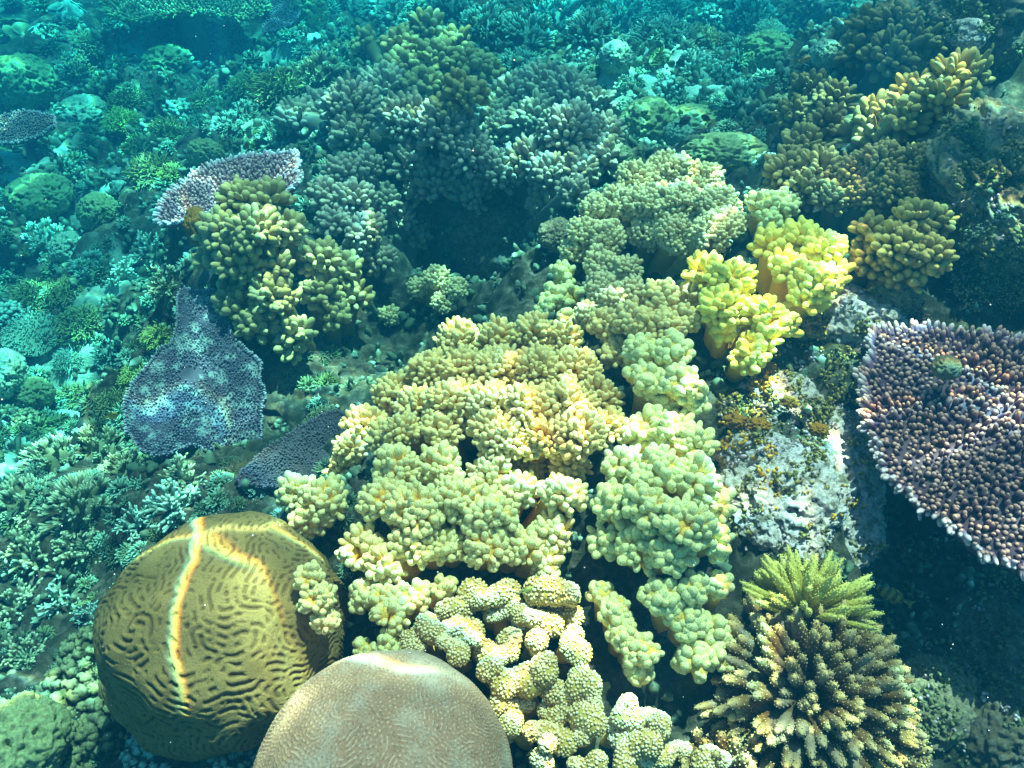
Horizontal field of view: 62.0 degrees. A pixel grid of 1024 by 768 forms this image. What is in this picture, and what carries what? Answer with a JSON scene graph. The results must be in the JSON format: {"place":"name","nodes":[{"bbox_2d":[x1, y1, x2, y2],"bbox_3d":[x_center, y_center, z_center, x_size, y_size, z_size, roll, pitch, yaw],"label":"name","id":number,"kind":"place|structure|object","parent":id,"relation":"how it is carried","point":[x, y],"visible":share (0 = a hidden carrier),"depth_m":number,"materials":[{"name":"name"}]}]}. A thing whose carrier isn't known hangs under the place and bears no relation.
{"place":"outdoors","nodes":[
{"label":"outdoors","id":0,"kind":"place"},
{"bbox_2d":[0,0,1023,767],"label":"seabed","id":1,"kind":"structure","parent":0,"point":[940,588],"depth_m":2.55,"materials":[{"name":"stone"}]},
{"bbox_2d":[0,348,29,400],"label":"boulder coral","id":2,"kind":"object","parent":1,"relation":"on","point":[14,371],"visible":0.94,"depth_m":3.70},
{"bbox_2d":[0,577,43,623],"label":"staghorn coral","id":3,"kind":"object","parent":1,"relation":"on","point":[24,594],"visible":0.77,"depth_m":2.26},
{"bbox_2d":[0,631,46,667],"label":"staghorn coral","id":4,"kind":"object","parent":1,"relation":"on","point":[13,649],"visible":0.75,"depth_m":2.07},
{"bbox_2d":[0,520,48,580],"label":"staghorn coral","id":5,"kind":"object","parent":1,"relation":"on","point":[32,546],"visible":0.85,"depth_m":2.35},
{"bbox_2d":[0,472,55,532],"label":"soft coral","id":6,"kind":"object","parent":1,"relation":"on","point":[12,492],"visible":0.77,"depth_m":2.48},
{"bbox_2d":[0,108,56,150],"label":"table coral","id":7,"kind":"object","parent":1,"relation":"on","point":[28,128],"visible":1,"depth_m":5.08},
{"bbox_2d":[0,52,58,111],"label":"boulder coral","id":8,"kind":"object","parent":1,"relation":"on","point":[28,81],"visible":0.86,"depth_m":5.92},
{"bbox_2d":[0,310,59,356],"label":"plate coral","id":9,"kind":"object","parent":1,"relation":"on","point":[24,330],"visible":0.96,"depth_m":4.00},
{"bbox_2d":[7,278,53,310],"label":"bush coral","id":10,"kind":"object","parent":1,"relation":"on","point":[28,295],"visible":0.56,"depth_m":4.16},
{"bbox_2d":[12,376,56,409],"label":"boulder coral","id":11,"kind":"object","parent":1,"relation":"on","point":[35,392],"visible":0.81,"depth_m":3.75},
{"bbox_2d":[0,691,71,767],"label":"boulder coral","id":12,"kind":"object","parent":1,"relation":"on","point":[45,721],"visible":1,"depth_m":1.75},
{"bbox_2d":[3,172,74,219],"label":"boulder coral","id":13,"kind":"object","parent":1,"relation":"on","point":[27,195],"visible":0.94,"depth_m":4.78},
{"bbox_2d":[19,217,64,258],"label":"soft coral","id":14,"kind":"object","parent":1,"relation":"on","point":[41,238],"visible":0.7,"depth_m":4.68},
{"bbox_2d":[14,430,79,475],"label":"soft coral","id":15,"kind":"object","parent":1,"relation":"on","point":[54,456],"visible":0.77,"depth_m":2.70},
{"bbox_2d":[32,573,80,619],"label":"staghorn coral","id":16,"kind":"object","parent":1,"relation":"on","point":[53,607],"visible":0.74,"depth_m":2.26},
{"bbox_2d":[46,230,82,262],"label":"boulder coral","id":17,"kind":"object","parent":1,"relation":"on","point":[59,248],"visible":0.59,"depth_m":4.36},
{"bbox_2d":[33,663,98,720],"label":"knobby coral","id":18,"kind":"object","parent":1,"relation":"on","point":[67,691],"visible":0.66,"depth_m":1.96},
{"bbox_2d":[44,274,87,311],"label":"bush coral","id":19,"kind":"object","parent":1,"relation":"on","point":[62,290],"visible":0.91,"depth_m":4.13},
{"bbox_2d":[40,528,101,578],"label":"staghorn coral","id":20,"kind":"object","parent":1,"relation":"on","point":[69,552],"visible":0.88,"depth_m":2.34},
{"bbox_2d":[37,470,112,542],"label":"soft coral","id":21,"kind":"object","parent":1,"relation":"on","point":[80,502],"visible":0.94,"depth_m":2.40},
{"bbox_2d":[55,625,97,680],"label":"knobby coral","id":22,"kind":"object","parent":1,"relation":"on","point":[76,650],"visible":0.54,"depth_m":2.02},
{"bbox_2d":[58,718,95,767],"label":"knobby coral","id":23,"kind":"object","parent":1,"relation":"on","point":[76,751],"visible":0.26,"depth_m":1.87},
{"bbox_2d":[50,303,105,348],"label":"bush coral","id":24,"kind":"object","parent":1,"relation":"on","point":[80,324],"visible":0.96,"depth_m":3.96},
{"bbox_2d":[56,93,109,127],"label":"boulder coral","id":25,"kind":"object","parent":1,"relation":"on","point":[84,108],"visible":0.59,"depth_m":5.67},
{"bbox_2d":[75,191,117,230],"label":"boulder coral","id":26,"kind":"object","parent":1,"relation":"on","point":[94,209],"visible":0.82,"depth_m":4.37},
{"bbox_2d":[70,423,128,464],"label":"soft coral","id":27,"kind":"object","parent":1,"relation":"on","point":[97,450],"visible":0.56,"depth_m":2.83},
{"bbox_2d":[76,696,127,767],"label":"knobby coral","id":28,"kind":"object","parent":1,"relation":"on","point":[99,730],"visible":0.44,"depth_m":1.89},
{"bbox_2d":[98,105,141,136],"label":"bush coral","id":29,"kind":"object","parent":1,"relation":"on","point":[118,119],"visible":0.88,"depth_m":5.45},
{"bbox_2d":[103,81,152,113],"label":"bush coral","id":30,"kind":"object","parent":1,"relation":"on","point":[127,100],"visible":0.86,"depth_m":5.58},
{"bbox_2d":[119,735,171,767],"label":"knobby coral","id":31,"kind":"object","parent":1,"relation":"on","point":[139,757],"visible":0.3,"depth_m":1.71},
{"bbox_2d":[121,147,174,190],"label":"bush coral","id":32,"kind":"object","parent":1,"relation":"on","point":[152,164],"visible":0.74,"depth_m":4.50},
{"bbox_2d":[141,113,192,148],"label":"bush coral","id":33,"kind":"object","parent":1,"relation":"on","point":[172,130],"visible":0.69,"depth_m":5.28},
{"bbox_2d":[140,42,194,73],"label":"boulder coral","id":34,"kind":"object","parent":1,"relation":"on","point":[172,56],"visible":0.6,"depth_m":6.51},
{"bbox_2d":[135,477,200,532],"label":"staghorn coral","id":35,"kind":"object","parent":1,"relation":"on","point":[154,500],"visible":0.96,"depth_m":2.24},
{"bbox_2d":[158,451,206,496],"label":"staghorn coral","id":36,"kind":"object","parent":1,"relation":"on","point":[177,462],"visible":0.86,"depth_m":2.32},
{"bbox_2d":[97,0,272,52],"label":"table coral","id":37,"kind":"object","parent":1,"relation":"on","point":[191,16],"visible":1,"depth_m":6.56},
{"bbox_2d":[122,285,266,458],"bbox_3d":[-0.986,0.045,2.784,0.450,0.456,0.593,0,48,0],"label":"table coral","id":38,"kind":"object","parent":1,"relation":"on","point":[168,412],"visible":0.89,"depth_m":2.66,"materials":[{"name":"stone"}]},
{"bbox_2d":[186,137,225,167],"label":"boulder coral","id":39,"kind":"object","parent":1,"relation":"on","point":[200,151],"visible":0.74,"depth_m":3.98},
{"bbox_2d":[92,511,350,761],"bbox_3d":[-0.599,0.523,1.802,0.486,0.468,0.506,0,48,0],"label":"brain coral","id":40,"kind":"object","parent":1,"relation":"on","point":[196,685],"visible":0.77,"depth_m":1.61},
{"bbox_2d":[292,559,341,634],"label":"leather coral","id":41,"kind":"object","parent":40,"relation":"on","point":[318,599],"visible":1,"depth_m":1.64},
{"bbox_2d":[152,148,303,227],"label":"table coral","id":42,"kind":"object","parent":1,"relation":"on","point":[199,186],"visible":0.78,"depth_m":3.26},
{"bbox_2d":[190,174,308,286],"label":"leather coral","id":43,"kind":"object","parent":1,"relation":"on","point":[246,228],"visible":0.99,"depth_m":2.71},
{"bbox_2d":[244,59,315,111],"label":"bush coral","id":44,"kind":"object","parent":1,"relation":"on","point":[285,85],"visible":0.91,"depth_m":4.71},
{"bbox_2d":[261,0,300,35],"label":"table coral","id":45,"kind":"object","parent":1,"relation":"on","point":[276,19],"visible":0.84,"depth_m":6.58,"materials":[{"name":"stone"}]},
{"bbox_2d":[235,409,347,490],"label":"table coral","id":46,"kind":"object","parent":1,"relation":"on","point":[300,450],"visible":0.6,"depth_m":2.35,"materials":[{"name":"stone"}]},
{"bbox_2d":[210,235,375,365],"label":"leather coral","id":47,"kind":"object","parent":1,"relation":"on","point":[331,294],"visible":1,"depth_m":2.80},
{"bbox_2d":[289,0,329,27],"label":"boulder coral","id":48,"kind":"object","parent":1,"relation":"on","point":[313,12],"visible":0.81,"depth_m":6.66},
{"bbox_2d":[274,470,348,539],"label":"leather coral","id":49,"kind":"object","parent":1,"relation":"on","point":[314,507],"visible":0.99,"depth_m":1.91},
{"bbox_2d":[257,345,379,428],"bbox_3d":[-0.727,0.018,2.900,0.598,0.230,0.408,0,48,0],"label":"rock","id":50,"kind":"object","parent":1,"relation":"on","point":[355,369],"visible":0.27,"depth_m":2.83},
{"bbox_2d":[295,49,342,89],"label":"soft coral","id":51,"kind":"object","parent":1,"relation":"on","point":[320,72],"visible":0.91,"depth_m":4.75},
{"bbox_2d":[303,144,432,276],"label":"leather coral","id":52,"kind":"object","parent":1,"relation":"on","point":[360,207],"visible":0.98,"depth_m":3.20},
{"bbox_2d":[352,627,400,654],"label":"leather coral","id":53,"kind":"object","parent":1,"relation":"on","point":[386,641],"visible":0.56,"depth_m":1.71},
{"bbox_2d":[253,649,512,767],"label":"dome coral","id":54,"kind":"object","parent":1,"relation":"on","point":[402,708],"visible":1,"depth_m":1.42},
{"bbox_2d":[348,572,458,636],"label":"leather coral","id":55,"kind":"object","parent":1,"relation":"on","point":[399,607],"visible":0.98,"depth_m":1.74},
{"bbox_2d":[0,0,812,767],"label":"coral thicket","id":56,"kind":"object","parent":1,"relation":"on","point":[112,552],"visible":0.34,"depth_m":3.70,"materials":[{"name":"teal"}]},
{"bbox_2d":[377,264,468,325],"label":"leather coral","id":57,"kind":"object","parent":1,"relation":"on","point":[446,292],"visible":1,"depth_m":3.05},
{"bbox_2d":[350,6,506,119],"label":"leather coral","id":58,"kind":"object","parent":1,"relation":"on","point":[449,64],"visible":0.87,"depth_m":4.51},
{"bbox_2d":[270,59,628,233],"bbox_3d":[-0.139,-1.167,4.162,1.971,1.100,1.489,27,54,22],"label":"leather coral","id":59,"kind":"object","parent":1,"relation":"on","point":[548,122],"visible":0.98,"depth_m":3.56},
{"bbox_2d":[334,440,588,583],"bbox_3d":[-0.105,0.316,1.907,0.541,0.322,0.333,0,48,0],"label":"leather coral","id":60,"kind":"object","parent":1,"relation":"on","point":[436,506],"visible":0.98,"depth_m":1.80},
{"bbox_2d":[322,310,625,480],"bbox_3d":[-0.054,0.039,2.144,0.740,0.433,0.530,13,49,12],"label":"leather coral","id":61,"kind":"object","parent":1,"relation":"on","point":[465,398],"visible":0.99,"depth_m":2.00},
{"bbox_2d":[460,0,510,36],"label":"soft coral","id":62,"kind":"object","parent":1,"relation":"on","point":[490,20],"visible":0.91,"depth_m":5.29},
{"bbox_2d":[445,193,528,280],"bbox_3d":[-0.035,-0.654,3.782,0.515,0.364,0.428,0,48,0],"label":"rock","id":63,"kind":"object","parent":1,"relation":"on","point":[482,248],"visible":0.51,"depth_m":3.65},
{"bbox_2d":[399,575,592,688],"bbox_3d":[-0.031,0.520,1.731,0.379,0.241,0.240,0,48,0],"label":"warty coral","id":64,"kind":"object","parent":1,"relation":"on","point":[457,635],"visible":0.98,"depth_m":1.68},
{"bbox_2d":[0,0,1023,767],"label":"coral rubble","id":65,"kind":"object","parent":1,"relation":"on","point":[326,32],"visible":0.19,"depth_m":4.19,"materials":[{"name":"stone"}]},
{"bbox_2d":[494,8,556,52],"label":"soft coral","id":66,"kind":"object","parent":1,"relation":"on","point":[518,32],"visible":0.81,"depth_m":5.32},
{"bbox_2d":[533,259,585,324],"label":"leather coral","id":67,"kind":"object","parent":1,"relation":"on","point":[561,296],"visible":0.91,"depth_m":2.56},
{"bbox_2d":[533,0,585,33],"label":"soft coral","id":68,"kind":"object","parent":1,"relation":"on","point":[550,8],"visible":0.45,"depth_m":7.08},
{"bbox_2d":[565,5,612,47],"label":"soft coral","id":69,"kind":"object","parent":1,"relation":"on","point":[586,31],"visible":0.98,"depth_m":4.83},
{"bbox_2d":[573,243,644,332],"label":"leather coral","id":70,"kind":"object","parent":1,"relation":"on","point":[613,280],"visible":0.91,"depth_m":2.44},
{"bbox_2d":[488,661,731,767],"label":"warty coral","id":71,"kind":"object","parent":1,"relation":"on","point":[572,717],"visible":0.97,"depth_m":1.57},
{"bbox_2d":[597,39,633,74],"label":"boulder coral","id":72,"kind":"object","parent":1,"relation":"on","point":[614,55],"visible":1,"depth_m":4.41},
{"bbox_2d":[585,580,664,687],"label":"leather coral","id":73,"kind":"object","parent":1,"relation":"on","point":[638,655],"visible":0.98,"depth_m":1.66},
{"bbox_2d":[602,0,651,26],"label":"soft coral","id":74,"kind":"object","parent":1,"relation":"on","point":[629,10],"visible":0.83,"depth_m":7.10},
{"bbox_2d":[586,277,702,369],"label":"leather coral","id":75,"kind":"object","parent":1,"relation":"on","point":[658,314],"visible":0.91,"depth_m":2.13},
{"bbox_2d":[617,95,678,144],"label":"boulder coral","id":76,"kind":"object","parent":1,"relation":"on","point":[650,117],"visible":0.57,"depth_m":3.96},
{"bbox_2d":[557,147,752,279],"bbox_3d":[0.440,-0.509,2.743,0.588,0.453,0.643,0,48,0],"label":"leather coral","id":77,"kind":"object","parent":1,"relation":"on","point":[668,212],"visible":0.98,"depth_m":2.67},
{"bbox_2d":[622,12,695,49],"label":"bush coral","id":78,"kind":"object","parent":1,"relation":"on","point":[660,28],"visible":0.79,"depth_m":4.96},
{"bbox_2d":[586,403,736,578],"bbox_3d":[0.312,0.252,1.839,0.312,0.344,0.434,0,48,0],"label":"leather coral","id":79,"kind":"object","parent":1,"relation":"on","point":[660,502],"visible":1,"depth_m":1.74},
{"bbox_2d":[621,328,711,417],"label":"leather coral","id":80,"kind":"object","parent":1,"relation":"on","point":[656,371],"visible":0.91,"depth_m":1.95},
{"bbox_2d":[636,569,735,683],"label":"leather coral","id":81,"kind":"object","parent":1,"relation":"on","point":[687,602],"visible":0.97,"depth_m":1.66},
{"bbox_2d":[674,103,722,131],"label":"boulder coral","id":82,"kind":"object","parent":1,"relation":"on","point":[694,111],"visible":0.28,"depth_m":4.04},
{"bbox_2d":[672,724,757,767],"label":"branching coral","id":83,"kind":"object","parent":1,"relation":"on","point":[742,754],"visible":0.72,"depth_m":1.56},
{"bbox_2d":[678,132,770,174],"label":"boulder coral","id":84,"kind":"object","parent":1,"relation":"on","point":[728,151],"visible":0.64,"depth_m":3.10},
{"bbox_2d":[711,78,767,114],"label":"soft coral","id":85,"kind":"object","parent":1,"relation":"on","point":[741,89],"visible":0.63,"depth_m":4.02},
{"bbox_2d":[680,249,803,382],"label":"leather coral","id":86,"kind":"object","parent":1,"relation":"on","point":[728,306],"visible":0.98,"depth_m":2.07},
{"bbox_2d":[712,430,794,469],"bbox_3d":[0.554,0.160,1.919,0.199,0.105,0.133,0,48,0],"label":"rock","id":87,"kind":"object","parent":1,"relation":"on","point":[785,445],"visible":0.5,"depth_m":1.89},
{"bbox_2d":[729,0,778,33],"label":"soft coral","id":88,"kind":"object","parent":1,"relation":"on","point":[750,14],"visible":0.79,"depth_m":6.47},
{"bbox_2d":[740,29,793,70],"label":"boulder coral","id":89,"kind":"object","parent":1,"relation":"on","point":[761,45],"visible":0.46,"depth_m":4.94},
{"bbox_2d":[744,186,802,240],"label":"leather coral","id":90,"kind":"object","parent":1,"relation":"on","point":[778,208],"visible":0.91,"depth_m":2.44},
{"bbox_2d":[736,369,823,421],"bbox_3d":[0.677,0.031,2.095,0.234,0.082,0.174,0,48,0],"label":"rock","id":91,"kind":"object","parent":1,"relation":"on","point":[810,390],"visible":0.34,"depth_m":2.07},
{"bbox_2d":[720,438,851,564],"bbox_3d":[0.591,0.233,1.863,0.287,0.114,0.314,31,55,25],"label":"rock","id":92,"kind":"object","parent":1,"relation":"on","point":[767,530],"visible":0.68,"depth_m":1.80,"materials":[{"name":"stone"}]},
{"bbox_2d":[746,215,855,327],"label":"leather coral","id":93,"kind":"object","parent":1,"relation":"on","point":[804,271],"visible":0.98,"depth_m":2.15},
{"bbox_2d":[760,121,844,216],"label":"leather coral","id":94,"kind":"object","parent":1,"relation":"on","point":[802,162],"visible":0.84,"depth_m":2.52},
{"bbox_2d":[694,593,928,767],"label":"branching coral","id":95,"kind":"object","parent":1,"relation":"on","point":[812,668],"visible":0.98,"depth_m":1.57},
{"bbox_2d":[739,544,884,633],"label":"branching coral","id":96,"kind":"object","parent":1,"relation":"on","point":[783,586],"visible":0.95,"depth_m":1.66},
{"bbox_2d":[773,68,863,143],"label":"leather coral","id":97,"kind":"object","parent":1,"relation":"on","point":[814,103],"visible":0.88,"depth_m":2.96},
{"bbox_2d":[775,0,872,38],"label":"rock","id":98,"kind":"object","parent":1,"relation":"on","point":[808,15],"visible":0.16,"depth_m":6.50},
{"bbox_2d":[809,38,843,68],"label":"boulder coral","id":99,"kind":"object","parent":1,"relation":"on","point":[823,52],"visible":0.83,"depth_m":3.22},
{"bbox_2d":[802,404,886,526],"bbox_3d":[0.765,0.151,2.036,0.213,0.121,0.445,0,48,0],"label":"rock","id":100,"kind":"object","parent":1,"relation":"on","point":[871,492],"visible":0.38,"depth_m":1.95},
{"bbox_2d":[802,283,908,353],"bbox_3d":[0.889,-0.168,2.204,0.295,0.162,0.239,0,48,0],"label":"rock","id":101,"kind":"object","parent":1,"relation":"on","point":[840,332],"visible":0.41,"depth_m":2.14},
{"bbox_2d":[843,506,886,568],"bbox_3d":[0.750,0.296,1.951,0.211,0.103,0.306,0,48,0],"label":"rock","id":102,"kind":"object","parent":1,"relation":"on","point":[874,533],"visible":0.2,"depth_m":1.88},
{"bbox_2d":[717,284,885,563],"bbox_3d":[0.697,0.029,2.053,0.398,0.209,0.905,9,49,8],"label":"turf algae","id":103,"kind":"object","parent":102,"relation":"on","point":[825,409],"visible":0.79,"depth_m":2.02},
{"bbox_2d":[806,136,927,233],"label":"leather coral","id":104,"kind":"object","parent":1,"relation":"on","point":[881,177],"visible":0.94,"depth_m":2.38},
{"bbox_2d":[718,104,1020,754],"bbox_3d":[0.873,-0.012,2.061,0.764,0.669,1.624,5,48,4],"label":"pink crust","id":105,"kind":"object","parent":1,"relation":"on","point":[843,300],"visible":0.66,"depth_m":2.00},
{"bbox_2d":[833,0,947,97],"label":"leather coral","id":106,"kind":"object","parent":1,"relation":"on","point":[901,36],"visible":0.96,"depth_m":3.02},
{"bbox_2d":[866,278,922,315],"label":"rock","id":107,"kind":"object","parent":1,"relation":"on","point":[906,299],"visible":0.45,"depth_m":2.17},
{"bbox_2d":[776,0,1023,767],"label":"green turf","id":108,"kind":"structure","parent":1,"relation":"on","point":[989,171],"depth_m":2.13,"materials":[{"name":"plant"}]},
{"bbox_2d":[848,197,959,293],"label":"leather coral","id":109,"kind":"object","parent":1,"relation":"on","point":[912,250],"visible":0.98,"depth_m":2.12},
{"bbox_2d":[886,713,934,767],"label":"branching coral","id":110,"kind":"object","parent":1,"relation":"on","point":[922,755],"visible":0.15,"depth_m":1.60},
{"bbox_2d":[832,46,995,151],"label":"leather coral","id":111,"kind":"object","parent":1,"relation":"on","point":[901,119],"visible":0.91,"depth_m":2.43},
{"bbox_2d":[852,318,1023,580],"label":"table coral","id":112,"kind":"object","parent":1,"relation":"on","point":[965,488],"visible":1,"depth_m":1.88},
{"bbox_2d":[902,652,978,753],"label":"coral","id":113,"kind":"object","parent":1,"relation":"on","point":[967,702],"visible":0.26,"depth_m":1.75},
{"bbox_2d":[945,18,991,49],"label":"rock","id":114,"kind":"object","parent":1,"relation":"on","point":[968,37],"visible":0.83,"depth_m":2.85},
{"bbox_2d":[915,95,1023,277],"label":"rock","id":115,"kind":"object","parent":1,"relation":"on","point":[937,180],"visible":0.67,"depth_m":2.22,"materials":[{"name":"stone"}]},
{"bbox_2d":[917,0,1023,67],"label":"rock","id":116,"kind":"object","parent":1,"relation":"on","point":[1011,29],"visible":0.54,"depth_m":2.96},
{"bbox_2d":[962,685,1023,767],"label":"coral","id":117,"kind":"object","parent":1,"relation":"on","point":[997,744],"visible":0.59,"depth_m":1.68},
{"bbox_2d":[536,216,568,252],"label":"coral","id":118,"kind":"object","parent":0,"point":[551,234],"visible":0.66,"depth_m":2.79},
{"bbox_2d":[716,350,865,539],"bbox_3d":[0.593,0.103,1.993,0.296,0.157,0.646,-8,49,-7],"label":"orange crust","id":119,"kind":"object","parent":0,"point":[751,395],"visible":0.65,"depth_m":1.92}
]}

